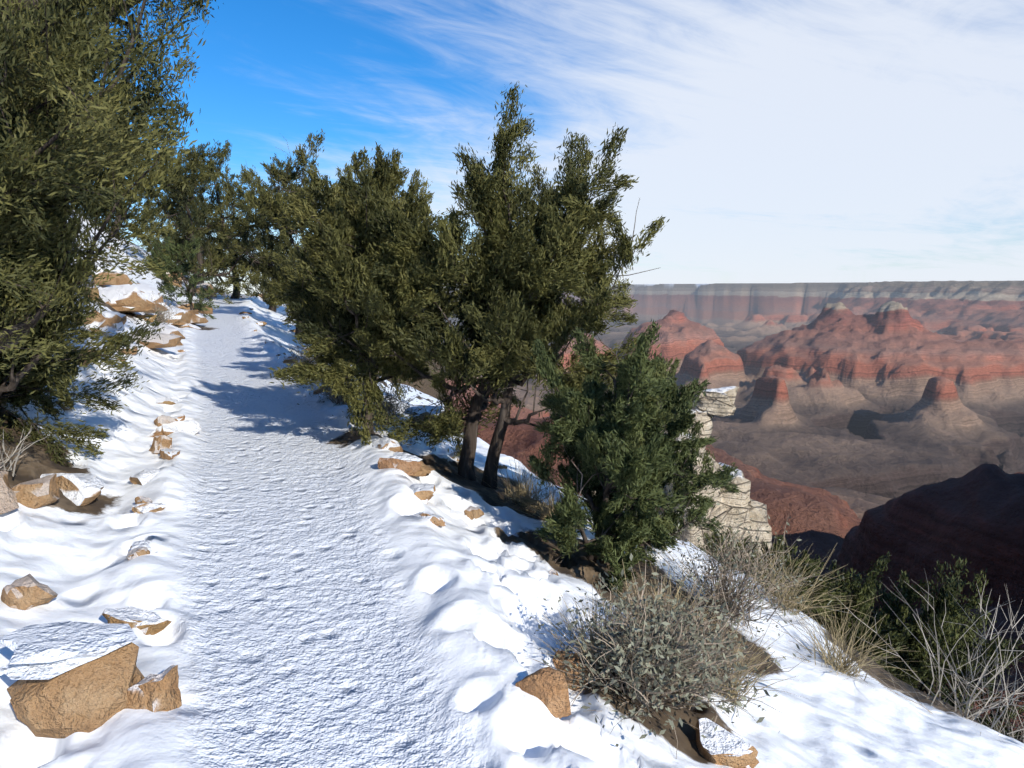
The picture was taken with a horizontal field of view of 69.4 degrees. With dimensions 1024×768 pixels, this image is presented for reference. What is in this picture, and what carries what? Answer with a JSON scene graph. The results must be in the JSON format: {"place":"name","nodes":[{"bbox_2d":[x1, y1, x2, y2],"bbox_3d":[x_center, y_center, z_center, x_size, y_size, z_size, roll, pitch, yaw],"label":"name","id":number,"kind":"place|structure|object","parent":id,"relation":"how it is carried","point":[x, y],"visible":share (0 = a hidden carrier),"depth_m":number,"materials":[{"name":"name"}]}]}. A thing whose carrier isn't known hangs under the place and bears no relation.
{"place":"outdoors","nodes":[
{"label":"outdoors","id":0,"kind":"place"},
{"bbox_2d":[283,358,297,363],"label":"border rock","id":1,"kind":"object","parent":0,"point":[288,359],"visible":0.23,"depth_m":11.45,"materials":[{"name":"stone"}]},
{"bbox_2d":[0,215,1023,767],"bbox_3d":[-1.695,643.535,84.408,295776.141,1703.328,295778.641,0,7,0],"label":"terrain","id":2,"kind":"structure","parent":0,"point":[308,587],"depth_m":4.88,"materials":[{"name":"white snow"}]},
{"bbox_2d":[0,470,18,513],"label":"bank rock","id":3,"kind":"object","parent":2,"relation":"on","point":[8,501],"visible":1,"depth_m":4.10,"materials":[{"name":"stone"}]},
{"bbox_2d":[0,429,48,476],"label":"shrub","id":4,"kind":"object","parent":2,"relation":"on","point":[11,462],"visible":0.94,"depth_m":4.57,"materials":[{"name":"beige plant"}]},
{"bbox_2d":[1,573,57,609],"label":"rock","id":5,"kind":"object","parent":2,"relation":"on","point":[28,591],"visible":0.94,"depth_m":3.28,"materials":[{"name":"stone"}]},
{"bbox_2d":[11,474,59,508],"bbox_3d":[-2.862,0.638,4.391,0.276,0.174,0.320,5,9,35],"label":"bank rock","id":6,"kind":"object","parent":2,"relation":"on","point":[38,493],"visible":0.83,"depth_m":4.33,"materials":[{"name":"stone"}]},
{"bbox_2d":[0,202,86,393],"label":"tree","id":7,"kind":"object","parent":2,"relation":"on","point":[80,230],"depth_m":5.41,"materials":[{"name":"green plant"}]},
{"bbox_2d":[33,0,92,93],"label":"juniper tree","id":8,"kind":"object","parent":2,"relation":"on","point":[77,6],"visible":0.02,"depth_m":7.35,"materials":[{"name":"green plant"}]},
{"bbox_2d":[11,0,115,291],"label":"juniper tree","id":9,"kind":"object","parent":2,"relation":"on","point":[63,163],"visible":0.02,"depth_m":7.28,"materials":[{"name":"green plant"}]},
{"bbox_2d":[56,400,72,410],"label":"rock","id":10,"kind":"object","parent":2,"relation":"on","point":[65,408],"visible":0.25,"depth_m":5.99,"materials":[{"name":"stone"}]},
{"bbox_2d":[40,473,103,505],"bbox_3d":[-2.865,0.663,4.802,0.513,0.188,0.298,3,8,23],"label":"rock","id":11,"kind":"object","parent":2,"relation":"on","point":[80,489],"visible":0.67,"depth_m":4.70,"materials":[{"name":"stone"}]},
{"bbox_2d":[0,621,144,737],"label":"rock","id":12,"kind":"object","parent":2,"relation":"on","point":[71,677],"visible":0.91,"depth_m":2.51,"materials":[{"name":"stone"}]},
{"bbox_2d":[55,346,101,365],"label":"bank rock","id":13,"kind":"object","parent":2,"relation":"on","point":[88,351],"visible":0.07,"depth_m":7.31,"materials":[{"name":"stone"}]},
{"bbox_2d":[0,19,164,466],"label":"tree","id":14,"kind":"object","parent":2,"relation":"on","point":[39,379],"visible":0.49,"depth_m":4.96,"materials":[{"name":"green plant"}]},
{"bbox_2d":[76,281,98,299],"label":"bank rock","id":15,"kind":"object","parent":2,"relation":"on","point":[93,290],"visible":0.06,"depth_m":13.17,"materials":[{"name":"stone"}]},
{"bbox_2d":[82,278,94,287],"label":"ledge rock","id":16,"kind":"object","parent":2,"relation":"on","point":[90,279],"visible":0.01,"depth_m":12.34,"materials":[{"name":"stone"}]},
{"bbox_2d":[63,309,126,331],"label":"ledge rock","id":17,"kind":"object","parent":2,"relation":"on","point":[108,320],"visible":0.35,"depth_m":10.33,"materials":[{"name":"stone"}]},
{"bbox_2d":[75,255,132,284],"bbox_3d":[-8.972,-2.459,15.869,1.493,0.665,1.395,-3,8,-19],"label":"ledge rock","id":18,"kind":"object","parent":2,"relation":"on","point":[124,278],"visible":0.22,"depth_m":15.91,"materials":[{"name":"stone"}]},
{"bbox_2d":[0,0,223,394],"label":"juniper tree","id":19,"kind":"object","parent":2,"relation":"on","point":[72,51],"visible":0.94,"depth_m":3.94,"materials":[{"name":"green plant"}]},
{"bbox_2d":[84,80,145,170],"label":"juniper tree","id":20,"kind":"object","parent":2,"relation":"on","point":[126,126],"depth_m":16.40,"materials":[{"name":"green plant"}]},
{"bbox_2d":[115,342,137,354],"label":"bank rock","id":21,"kind":"object","parent":2,"relation":"on","point":[132,345],"visible":0.22,"depth_m":10.11,"materials":[{"name":"stone"}]},
{"bbox_2d":[99,284,155,312],"bbox_3d":[-7.718,-1.652,14.243,1.467,0.545,0.847,-7,10,-41],"label":"ledge rock","id":22,"kind":"object","parent":2,"relation":"on","point":[124,298],"visible":0.63,"depth_m":14.20,"materials":[{"name":"stone"}]},
{"bbox_2d":[81,81,184,246],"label":"juniper tree","id":23,"kind":"object","parent":2,"relation":"on","point":[162,137],"visible":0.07,"depth_m":31.73,"materials":[{"name":"green plant"}]},
{"bbox_2d":[102,607,171,634],"bbox_3d":[-1.627,1.021,3.209,0.294,0.108,0.195,0,7,0],"label":"border rock","id":24,"kind":"object","parent":2,"relation":"on","point":[145,621],"visible":0.7,"depth_m":3.17,"materials":[{"name":"stone"}]},
{"bbox_2d":[126,547,149,559],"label":"rock","id":25,"kind":"object","parent":2,"relation":"on","point":[135,553],"visible":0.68,"depth_m":3.84,"materials":[{"name":"stone"}]},
{"bbox_2d":[135,496,152,503],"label":"rock","id":26,"kind":"object","parent":2,"relation":"on","point":[140,499],"visible":0.4,"depth_m":4.75,"materials":[{"name":"stone"}]},
{"bbox_2d":[130,540,157,552],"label":"border rock","id":27,"kind":"object","parent":2,"relation":"on","point":[142,543],"visible":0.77,"depth_m":3.93,"materials":[{"name":"stone"}]},
{"bbox_2d":[129,468,159,485],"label":"border rock","id":28,"kind":"object","parent":2,"relation":"on","point":[144,477],"visible":0.68,"depth_m":5.16,"materials":[{"name":"stone"}]},
{"bbox_2d":[135,313,156,321],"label":"bank rock","id":29,"kind":"object","parent":2,"relation":"on","point":[152,315],"visible":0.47,"depth_m":14.69,"materials":[{"name":"stone"}]},
{"bbox_2d":[132,503,165,513],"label":"border rock","id":30,"kind":"object","parent":2,"relation":"on","point":[147,507],"visible":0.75,"depth_m":4.62,"materials":[{"name":"stone"}]},
{"bbox_2d":[132,283,166,304],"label":"ledge rock","id":31,"kind":"object","parent":2,"relation":"on","point":[145,288],"visible":0.22,"depth_m":17.99,"materials":[{"name":"stone"}]},
{"bbox_2d":[124,664,181,711],"bbox_3d":[-1.268,1.075,2.615,0.188,0.138,0.159,0,7,0],"label":"rock","id":32,"kind":"object","parent":2,"relation":"on","point":[156,692],"visible":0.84,"depth_m":2.58,"materials":[{"name":"stone"}]},
{"bbox_2d":[126,332,182,347],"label":"ledge rock","id":33,"kind":"object","parent":2,"relation":"on","point":[169,340],"visible":0.45,"depth_m":11.51,"materials":[{"name":"stone"}]},
{"bbox_2d":[143,293,168,311],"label":"bank rock","id":34,"kind":"object","parent":2,"relation":"on","point":[151,297],"visible":0.16,"depth_m":16.22,"materials":[{"name":"stone"}]},
{"bbox_2d":[149,435,171,453],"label":"rock","id":35,"kind":"object","parent":2,"relation":"on","point":[160,442],"visible":0.6,"depth_m":6.01,"materials":[{"name":"stone"}]},
{"bbox_2d":[140,291,189,324],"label":"shrub","id":36,"kind":"object","parent":2,"relation":"on","point":[161,316],"visible":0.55,"depth_m":15.26,"materials":[{"name":"beige plant"}]},
{"bbox_2d":[154,415,177,426],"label":"rock","id":37,"kind":"object","parent":2,"relation":"on","point":[161,420],"visible":0.36,"depth_m":6.85,"materials":[{"name":"stone"}]},
{"bbox_2d":[148,323,184,338],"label":"ledge rock","id":38,"kind":"object","parent":2,"relation":"on","point":[169,330],"visible":0.34,"depth_m":13.87,"materials":[{"name":"stone"}]},
{"bbox_2d":[155,396,181,404],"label":"border rock","id":39,"kind":"object","parent":2,"relation":"on","point":[171,400],"visible":0.5,"depth_m":7.83,"materials":[{"name":"stone"}]},
{"bbox_2d":[159,448,179,459],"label":"border rock","id":40,"kind":"object","parent":2,"relation":"on","point":[168,454],"visible":0.98,"depth_m":5.84,"materials":[{"name":"stone"}]},
{"bbox_2d":[146,420,200,436],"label":"border rock","id":41,"kind":"object","parent":2,"relation":"on","point":[193,427],"visible":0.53,"depth_m":6.56,"materials":[{"name":"stone"}]},
{"bbox_2d":[166,271,182,286],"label":"rock","id":42,"kind":"object","parent":2,"relation":"on","point":[180,285],"visible":0.12,"depth_m":26.82,"materials":[{"name":"stone"}]},
{"bbox_2d":[170,413,184,420],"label":"border rock","id":43,"kind":"object","parent":2,"relation":"on","point":[179,417],"visible":0.45,"depth_m":7.22,"materials":[{"name":"stone"}]},
{"bbox_2d":[144,234,219,318],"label":"tree","id":44,"kind":"object","parent":2,"relation":"on","point":[173,268],"visible":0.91,"depth_m":19.77,"materials":[{"name":"green plant"}]},
{"bbox_2d":[160,307,207,324],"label":"ledge rock","id":45,"kind":"object","parent":2,"relation":"on","point":[191,317],"visible":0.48,"depth_m":17.14,"materials":[{"name":"stone"}]},
{"bbox_2d":[134,144,244,285],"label":"juniper tree","id":46,"kind":"object","parent":2,"relation":"on","point":[166,218],"visible":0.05,"depth_m":37.72,"materials":[{"name":"green plant"}]},
{"bbox_2d":[179,324,200,329],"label":"rock","id":47,"kind":"object","parent":2,"relation":"on","point":[191,326],"visible":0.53,"depth_m":16.98,"materials":[{"name":"stone"}]},
{"bbox_2d":[175,300,212,313],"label":"ledge rock","id":48,"kind":"object","parent":2,"relation":"on","point":[210,311],"visible":0.24,"depth_m":21.73,"materials":[{"name":"stone"}]},
{"bbox_2d":[128,142,273,303],"bbox_3d":[-11.475,-5.831,27.481,5.204,6.117,3.569,-3,8,-22],"label":"juniper tree","id":49,"kind":"object","parent":2,"relation":"on","point":[186,192],"visible":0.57,"depth_m":27.17,"materials":[{"name":"green plant"}]},
{"bbox_2d":[195,283,216,298],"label":"rock","id":50,"kind":"object","parent":2,"relation":"on","point":[205,285],"visible":0.27,"depth_m":29.90,"materials":[{"name":"stone"}]},
{"bbox_2d":[155,139,274,298],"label":"juniper tree","id":51,"kind":"object","parent":2,"relation":"on","point":[217,190],"visible":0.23,"depth_m":32.01,"materials":[{"name":"green plant"}]},
{"bbox_2d":[216,153,305,317],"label":"juniper tree","id":52,"kind":"object","parent":2,"relation":"on","point":[257,277],"visible":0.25,"depth_m":27.52,"materials":[{"name":"green plant"}]},
{"bbox_2d":[256,321,266,325],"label":"rock","id":53,"kind":"object","parent":2,"relation":"on","point":[261,323],"visible":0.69,"depth_m":18.13,"materials":[{"name":"stone"}]},
{"bbox_2d":[265,340,281,346],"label":"rock","id":54,"kind":"object","parent":2,"relation":"on","point":[273,342],"visible":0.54,"depth_m":13.84,"materials":[{"name":"stone"}]},
{"bbox_2d":[214,129,346,333],"bbox_3d":[-5.661,-3.776,19.464,4.940,5.520,3.805,0,7,0],"label":"juniper tree","id":55,"kind":"object","parent":2,"relation":"on","point":[268,206],"visible":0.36,"depth_m":19.23,"materials":[{"name":"green plant"}]},
{"bbox_2d":[279,340,317,365],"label":"shrub","id":56,"kind":"object","parent":2,"relation":"on","point":[301,356],"visible":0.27,"depth_m":10.58,"materials":[{"name":"plant"}]},
{"bbox_2d":[298,361,394,406],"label":"shrub","id":57,"kind":"object","parent":2,"relation":"on","point":[339,400],"visible":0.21,"depth_m":8.34,"materials":[{"name":"green plant"}]},
{"bbox_2d":[269,155,434,366],"bbox_3d":[-2.816,-2.242,14.513,2.952,4.454,3.746,4,9,31],"label":"juniper tree","id":58,"kind":"object","parent":2,"relation":"on","point":[422,192],"visible":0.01,"depth_m":14.54,"materials":[{"name":"green plant"}]},
{"bbox_2d":[267,141,468,399],"bbox_3d":[-1.769,-1.354,10.037,2.911,3.685,2.947,0,7,0],"label":"juniper tree","id":59,"kind":"object","parent":2,"relation":"on","point":[386,178],"visible":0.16,"depth_m":9.53,"materials":[{"name":"green plant"}]},
{"bbox_2d":[268,163,468,446],"bbox_3d":[-1.185,-0.632,6.565,1.718,2.565,2.067,0,7,0],"label":"juniper tree","id":60,"kind":"object","parent":2,"relation":"on","point":[357,285],"visible":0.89,"depth_m":6.12,"materials":[{"name":"green plant"}]},
{"bbox_2d":[325,379,437,425],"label":"shrub","id":61,"kind":"object","parent":2,"relation":"on","point":[391,407],"visible":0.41,"depth_m":7.53,"materials":[{"name":"plant"}]},
{"bbox_2d":[373,436,402,451],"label":"border rock","id":62,"kind":"object","parent":2,"relation":"on","point":[388,444],"visible":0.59,"depth_m":6.06,"materials":[{"name":"stone"}]},
{"bbox_2d":[378,431,401,446],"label":"border rock","id":63,"kind":"object","parent":2,"relation":"on","point":[384,435],"visible":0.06,"depth_m":6.63,"materials":[{"name":"stone"}]},
{"bbox_2d":[378,458,421,475],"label":"border rock","id":64,"kind":"object","parent":2,"relation":"on","point":[409,468],"visible":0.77,"depth_m":5.47,"materials":[{"name":"stone"}]},
{"bbox_2d":[388,452,434,476],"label":"edge rock","id":65,"kind":"object","parent":2,"relation":"on","point":[425,470],"visible":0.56,"depth_m":5.65,"materials":[{"name":"stone"}]},
{"bbox_2d":[409,483,435,503],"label":"border rock","id":66,"kind":"object","parent":2,"relation":"on","point":[423,492],"visible":0.56,"depth_m":5.00,"materials":[{"name":"stone"}]},
{"bbox_2d":[404,406,442,432],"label":"slope rock","id":67,"kind":"object","parent":2,"relation":"on","point":[421,412],"visible":0.23,"depth_m":8.70,"materials":[{"name":"stone"}]},
{"bbox_2d":[409,511,445,525],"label":"border rock","id":68,"kind":"object","parent":2,"relation":"on","point":[436,520],"visible":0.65,"depth_m":4.61,"materials":[{"name":"stone"}]},
{"bbox_2d":[449,452,459,460],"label":"rock","id":69,"kind":"object","parent":2,"relation":"on","point":[451,455],"visible":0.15,"depth_m":7.36,"materials":[{"name":"stone"}]},
{"bbox_2d":[464,506,483,519],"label":"edge rock","id":70,"kind":"object","parent":2,"relation":"on","point":[471,512],"visible":0.95,"depth_m":5.26,"materials":[{"name":"stone"}]},
{"bbox_2d":[325,80,669,488],"bbox_3d":[0.023,-0.680,6.580,2.742,3.576,2.343,5,9,35],"label":"juniper tree","id":71,"kind":"object","parent":2,"relation":"on","point":[538,260],"visible":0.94,"depth_m":5.93,"materials":[{"name":"green plant"}]},
{"bbox_2d":[498,463,507,468],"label":"rock","id":72,"kind":"object","parent":2,"relation":"on","point":[501,466],"visible":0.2,"depth_m":7.57,"materials":[{"name":"stone"}]},
{"bbox_2d":[476,450,562,513],"bbox_3d":[0.118,0.828,6.487,0.992,0.550,1.111,0,7,0],"label":"shrub","id":73,"kind":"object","parent":2,"relation":"on","point":[523,494],"depth_m":6.44,"materials":[{"name":"grey plant"}]},
{"bbox_2d":[515,667,570,718],"bbox_3d":[0.112,1.115,2.670,0.197,0.180,0.097,3,8,24],"label":"slab rock","id":74,"kind":"object","parent":2,"relation":"on","point":[547,687],"visible":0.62,"depth_m":2.62,"materials":[{"name":"stone"}]},
{"bbox_2d":[495,466,591,523],"bbox_3d":[0.321,0.935,6.163,0.966,0.525,0.905,0,7,0],"label":"shrub","id":75,"kind":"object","parent":2,"relation":"on","point":[550,506],"depth_m":6.16,"materials":[{"name":"plant"}]},
{"bbox_2d":[548,569,558,575],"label":"edge rock","id":76,"kind":"object","parent":2,"relation":"on","point":[552,571],"visible":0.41,"depth_m":4.45,"materials":[{"name":"stone"}]},
{"bbox_2d":[552,650,590,691],"bbox_3d":[0.235,1.203,3.120,0.186,0.140,0.148,0,7,0],"label":"slab rock","id":77,"kind":"object","parent":2,"relation":"on","point":[572,659],"visible":0.41,"depth_m":3.08,"materials":[{"name":"stone"}]},
{"bbox_2d":[527,319,688,593],"bbox_3d":[0.615,0.523,5.035,1.042,1.958,1.395,0,7,0],"label":"pinyon tree","id":78,"kind":"object","parent":2,"relation":"on","point":[605,455],"visible":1,"depth_m":4.81,"materials":[{"name":"green plant"}]},
{"bbox_2d":[535,582,687,708],"bbox_3d":[0.388,1.103,3.237,0.670,0.430,0.718,7,10,44],"label":"shrub","id":79,"kind":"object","parent":2,"relation":"on","point":[589,647],"depth_m":3.21,"materials":[{"name":"grey plant"}]},
{"bbox_2d":[513,548,779,756],"bbox_3d":[0.506,1.080,3.015,1.062,0.670,1.007,0,7,0],"label":"sage shrub","id":80,"kind":"object","parent":2,"relation":"on","point":[651,672],"visible":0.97,"depth_m":2.97,"materials":[{"name":"grey plant"}]},
{"bbox_2d":[581,351,740,555],"bbox_3d":[1.159,0.632,5.899,1.243,1.836,1.384,6,9,37],"label":"pinyon tree","id":81,"kind":"object","parent":2,"relation":"on","point":[678,402],"visible":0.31,"depth_m":5.74,"materials":[{"name":"green plant"}]},
{"bbox_2d":[583,559,750,673],"bbox_3d":[0.739,1.149,3.695,0.877,0.476,0.880,0,7,0],"label":"shrub","id":82,"kind":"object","parent":2,"relation":"on","point":[670,586],"depth_m":3.74,"materials":[{"name":"grey plant"}]},
{"bbox_2d":[581,386,771,559],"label":"rock outcrop","id":83,"kind":"object","parent":2,"relation":"on","point":[720,402],"visible":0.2,"depth_m":45.73,"materials":[{"name":"stone"}]},
{"bbox_2d":[660,357,677,406],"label":"tree","id":84,"kind":"object","parent":83,"relation":"on","point":[670,365],"visible":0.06,"depth_m":45.24,"materials":[{"name":"green plant"}]},
{"bbox_2d":[582,549,811,738],"bbox_3d":[0.771,1.194,3.400,0.878,0.758,0.912,-7,10,-44],"label":"sage shrub","id":85,"kind":"object","parent":2,"relation":"on","point":[713,659],"visible":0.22,"depth_m":3.35,"materials":[{"name":"grey plant"}]},
{"bbox_2d":[696,718,758,767],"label":"rock","id":86,"kind":"object","parent":2,"relation":"on","point":[720,745],"visible":0.81,"depth_m":2.89,"materials":[{"name":"stone"}]},
{"bbox_2d":[639,492,843,637],"bbox_3d":[1.526,1.246,4.983,1.408,0.961,1.453,-6,10,-40],"label":"shrub","id":87,"kind":"object","parent":2,"relation":"on","point":[725,583],"visible":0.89,"depth_m":4.95,"materials":[{"name":"grey plant"}]},
{"bbox_2d":[696,611,806,719],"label":"grass","id":88,"kind":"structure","parent":2,"relation":"on","point":[738,693],"depth_m":3.51,"materials":[{"name":"beige plant"}]},
{"bbox_2d":[697,527,847,621],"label":"grass","id":89,"kind":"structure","parent":2,"relation":"on","point":[776,546],"depth_m":7.66,"materials":[{"name":"green plant"}]},
{"bbox_2d":[735,532,879,627],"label":"slope grass","id":90,"kind":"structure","parent":2,"relation":"on","point":[792,598],"depth_m":5.81,"materials":[{"name":"beige plant"}]},
{"bbox_2d":[801,574,891,634],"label":"shrub","id":91,"kind":"object","parent":2,"relation":"on","point":[850,594],"depth_m":9.38,"materials":[{"name":"green plant"}]},
{"bbox_2d":[766,592,934,694],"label":"grass","id":92,"kind":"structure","parent":2,"relation":"on","point":[845,666],"depth_m":4.78,"materials":[{"name":"beige plant"}]},
{"bbox_2d":[799,551,944,701],"bbox_3d":[3.862,3.006,8.232,2.197,2.156,2.238,-2,8,-17],"label":"shrub","id":93,"kind":"object","parent":2,"relation":"on","point":[893,635],"visible":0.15,"depth_m":7.93,"materials":[{"name":"green plant"}]},
{"bbox_2d":[804,554,1023,739],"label":"shrub","id":94,"kind":"object","parent":2,"relation":"on","point":[946,597],"visible":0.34,"depth_m":7.96,"materials":[{"name":"green plant"}]},
{"bbox_2d":[817,569,1023,734],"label":"bare shrub","id":95,"kind":"object","parent":2,"relation":"on","point":[969,702],"visible":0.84,"depth_m":4.89,"materials":[{"name":"grey plant"}]},
{"bbox_2d":[928,636,1023,742],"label":"shrub","id":96,"kind":"object","parent":2,"relation":"on","point":[1021,726],"visible":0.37,"depth_m":5.75,"materials":[{"name":"plant"}]},
{"bbox_2d":[78,0,1023,294],"label":"sky","id":97,"kind":"structure","parent":0,"point":[778,141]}
]}

